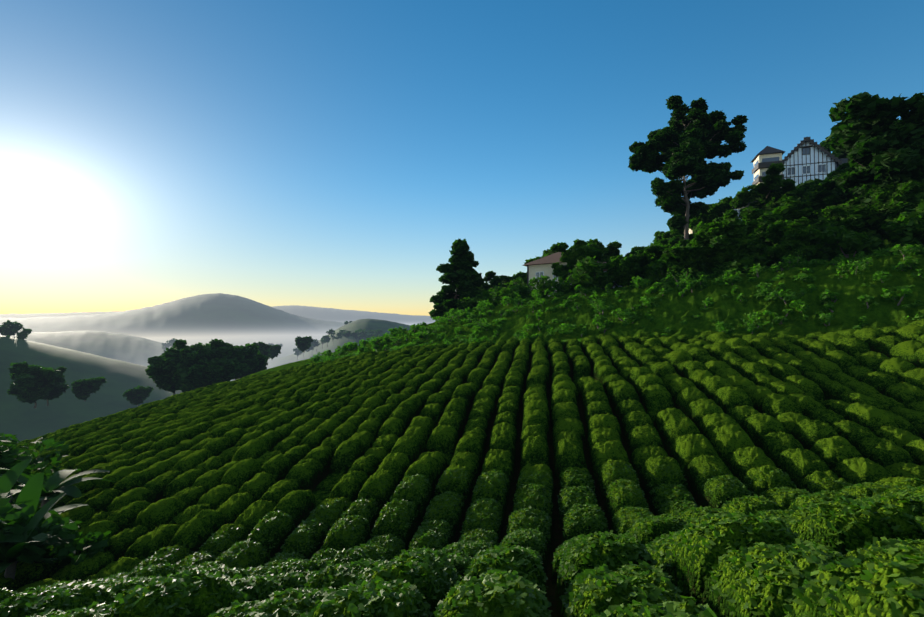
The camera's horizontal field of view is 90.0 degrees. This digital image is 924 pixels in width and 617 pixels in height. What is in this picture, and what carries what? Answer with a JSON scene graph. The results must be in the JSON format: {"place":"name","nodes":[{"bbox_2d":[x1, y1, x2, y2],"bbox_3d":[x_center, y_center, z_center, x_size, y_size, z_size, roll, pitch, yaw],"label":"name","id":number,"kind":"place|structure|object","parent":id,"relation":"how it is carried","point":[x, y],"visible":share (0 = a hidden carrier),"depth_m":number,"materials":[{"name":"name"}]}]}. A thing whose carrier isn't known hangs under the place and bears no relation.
{"place":"outdoors","nodes":[
{"label":"outdoors","id":0,"kind":"place"},
{"bbox_2d":[0,330,171,366],"bbox_3d":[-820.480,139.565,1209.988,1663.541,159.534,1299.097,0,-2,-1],"label":"hill","id":1,"kind":"structure","parent":0,"point":[131,349],"depth_m":1139.60,"materials":[{"name":"grey"}]},
{"bbox_2d":[0,336,180,442],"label":"dark hill","id":2,"kind":"structure","parent":0,"point":[28,421],"depth_m":314.50,"materials":[{"name":"green plant"}]},
{"bbox_2d":[7,336,312,407],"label":"valley trees","id":3,"kind":"object","parent":2,"relation":"on","point":[180,365],"visible":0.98,"depth_m":151.50,"materials":[{"name":"green plant"}]},
{"bbox_2d":[0,293,344,336],"bbox_3d":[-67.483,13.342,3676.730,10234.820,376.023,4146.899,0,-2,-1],"label":"peak","id":4,"kind":"structure","parent":0,"point":[218,314],"depth_m":3481.50,"materials":[{"name":"grey"}]},
{"bbox_2d":[0,305,434,324],"bbox_3d":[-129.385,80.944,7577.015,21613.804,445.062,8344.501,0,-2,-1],"label":"distant hills","id":5,"kind":"structure","parent":0,"point":[329,314],"depth_m":9345.69,"materials":[{"name":"grey"}]},
{"bbox_2d":[142,335,324,380],"bbox_3d":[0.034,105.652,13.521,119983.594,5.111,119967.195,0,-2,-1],"label":"valley ground","id":6,"kind":"structure","parent":0,"point":[287,342],"depth_m":2561.14,"materials":[{"name":"grey"}]},
{"bbox_2d":[266,319,410,368],"bbox_3d":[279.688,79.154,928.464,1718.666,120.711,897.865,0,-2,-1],"label":"ridge","id":7,"kind":"structure","parent":0,"point":[384,326],"depth_m":1085.14,"materials":[{"name":"grey"}]},
{"bbox_2d":[0,320,382,359],"bbox_3d":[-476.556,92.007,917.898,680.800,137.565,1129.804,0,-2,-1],"label":"ridge trees","id":8,"kind":"object","parent":7,"relation":"on","point":[8,328],"visible":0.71,"depth_m":980.93,"materials":[{"name":"green plant"}]},
{"bbox_2d":[0,228,923,616],"bbox_3d":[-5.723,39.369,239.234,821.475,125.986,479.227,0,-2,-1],"label":"tea field","id":9,"kind":"structure","parent":0,"point":[800,402],"depth_m":18.90,"materials":[{"name":"green plant"}]},
{"bbox_2d":[0,433,115,578],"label":"corner banana plants","id":10,"kind":"object","parent":9,"relation":"on","point":[26,536],"visible":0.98,"depth_m":14.71,"materials":[{"name":"green plant"}]},
{"bbox_2d":[428,238,485,317],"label":"conifer tree","id":11,"kind":"object","parent":9,"relation":"on","point":[461,276],"visible":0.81,"depth_m":69.87,"materials":[{"name":"green plant"}]},
{"bbox_2d":[479,271,510,290],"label":"tree","id":12,"kind":"object","parent":9,"relation":"on","point":[492,278],"visible":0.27,"depth_m":79.30,"materials":[{"name":"green plant"}]},
{"bbox_2d":[525,249,556,266],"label":"tree","id":13,"kind":"object","parent":9,"relation":"on","point":[547,252],"visible":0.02,"depth_m":71.88,"materials":[{"name":"green plant"}]},
{"bbox_2d":[523,252,597,295],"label":"cottage","id":14,"kind":"structure","parent":9,"relation":"on","point":[539,267],"depth_m":66.21,"materials":[{"name":"white paint"}]},
{"bbox_2d":[306,244,923,364],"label":"bushes","id":15,"kind":"object","parent":9,"relation":"on","point":[729,276],"visible":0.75,"depth_m":40.99,"materials":[{"name":"green plant"}]},
{"bbox_2d":[628,95,748,246],"bbox_3d":[32.030,-17.215,65.561,12.923,24.930,14.082,1,-2,-31],"label":"tall tree","id":16,"kind":"object","parent":9,"relation":"on","point":[683,144],"visible":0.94,"depth_m":64.56,"materials":[{"name":"green plant"}]},
{"bbox_2d":[454,176,923,308],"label":"hill scrub and small trees","id":17,"kind":"object","parent":9,"relation":"on","point":[829,227],"visible":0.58,"depth_m":43.60,"materials":[{"name":"green plant"}]},
{"bbox_2d":[689,204,747,233],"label":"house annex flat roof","id":18,"kind":"structure","parent":9,"relation":"on","point":[691,231],"depth_m":79.36,"materials":[{"name":"grey"}]},
{"bbox_2d":[635,225,884,251],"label":"hill palms","id":19,"kind":"object","parent":9,"relation":"on","point":[878,235],"visible":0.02,"depth_m":43.82,"materials":[{"name":"green plant"}]},
{"bbox_2d":[729,163,806,218],"bbox_3d":[43.436,-13.938,64.156,8.722,9.823,10.007,0,-2,-1],"label":"tree","id":20,"kind":"object","parent":9,"relation":"on","point":[768,194],"depth_m":62.66,"materials":[{"name":"green plant"}]},
{"bbox_2d":[750,137,847,187],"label":"tudor house","id":21,"kind":"structure","parent":9,"relation":"on","point":[807,158],"depth_m":84.01,"materials":[{"name":"white paint"}]},
{"bbox_2d":[796,174,828,209],"bbox_3d":[49.872,-14.187,64.721,10.148,7.911,7.870,1,-2,-45],"label":"bush","id":22,"kind":"object","parent":9,"relation":"on","point":[800,185],"depth_m":63.85,"materials":[{"name":"green plant"}]},
{"bbox_2d":[801,163,849,201],"bbox_3d":[49.231,-13.471,58.730,9.525,9.211,10.894,0,-2,-1],"label":"bush","id":23,"kind":"object","parent":9,"relation":"on","point":[808,184],"depth_m":59.91,"materials":[{"name":"green plant"}]},
{"bbox_2d":[820,140,849,158],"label":"tree","id":24,"kind":"object","parent":9,"relation":"on","point":[840,154],"visible":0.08,"depth_m":90.91,"materials":[{"name":"green plant"}]},
{"bbox_2d":[825,166,857,203],"bbox_3d":[47.211,-11.883,51.838,10.813,9.562,12.870,0,-2,-1],"label":"bush","id":25,"kind":"object","parent":9,"relation":"on","point":[837,191],"depth_m":51.85,"materials":[{"name":"green plant"}]},
{"bbox_2d":[833,166,849,176],"bbox_3d":[49.834,-13.212,52.571,11.344,11.030,9.976,0,-2,-1],"label":"tree","id":26,"kind":"object","parent":9,"relation":"on","point":[839,171],"depth_m":55.40,"materials":[{"name":"green plant"}]},
{"bbox_2d":[824,92,923,206],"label":"tree","id":27,"kind":"object","parent":9,"relation":"on","point":[881,143],"visible":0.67,"depth_m":40.26,"materials":[{"name":"green plant"}]},
{"bbox_2d":[0,0,923,315],"label":"sky","id":28,"kind":"structure","parent":0,"point":[335,154],"materials":[{"name":"blue"}]}
]}

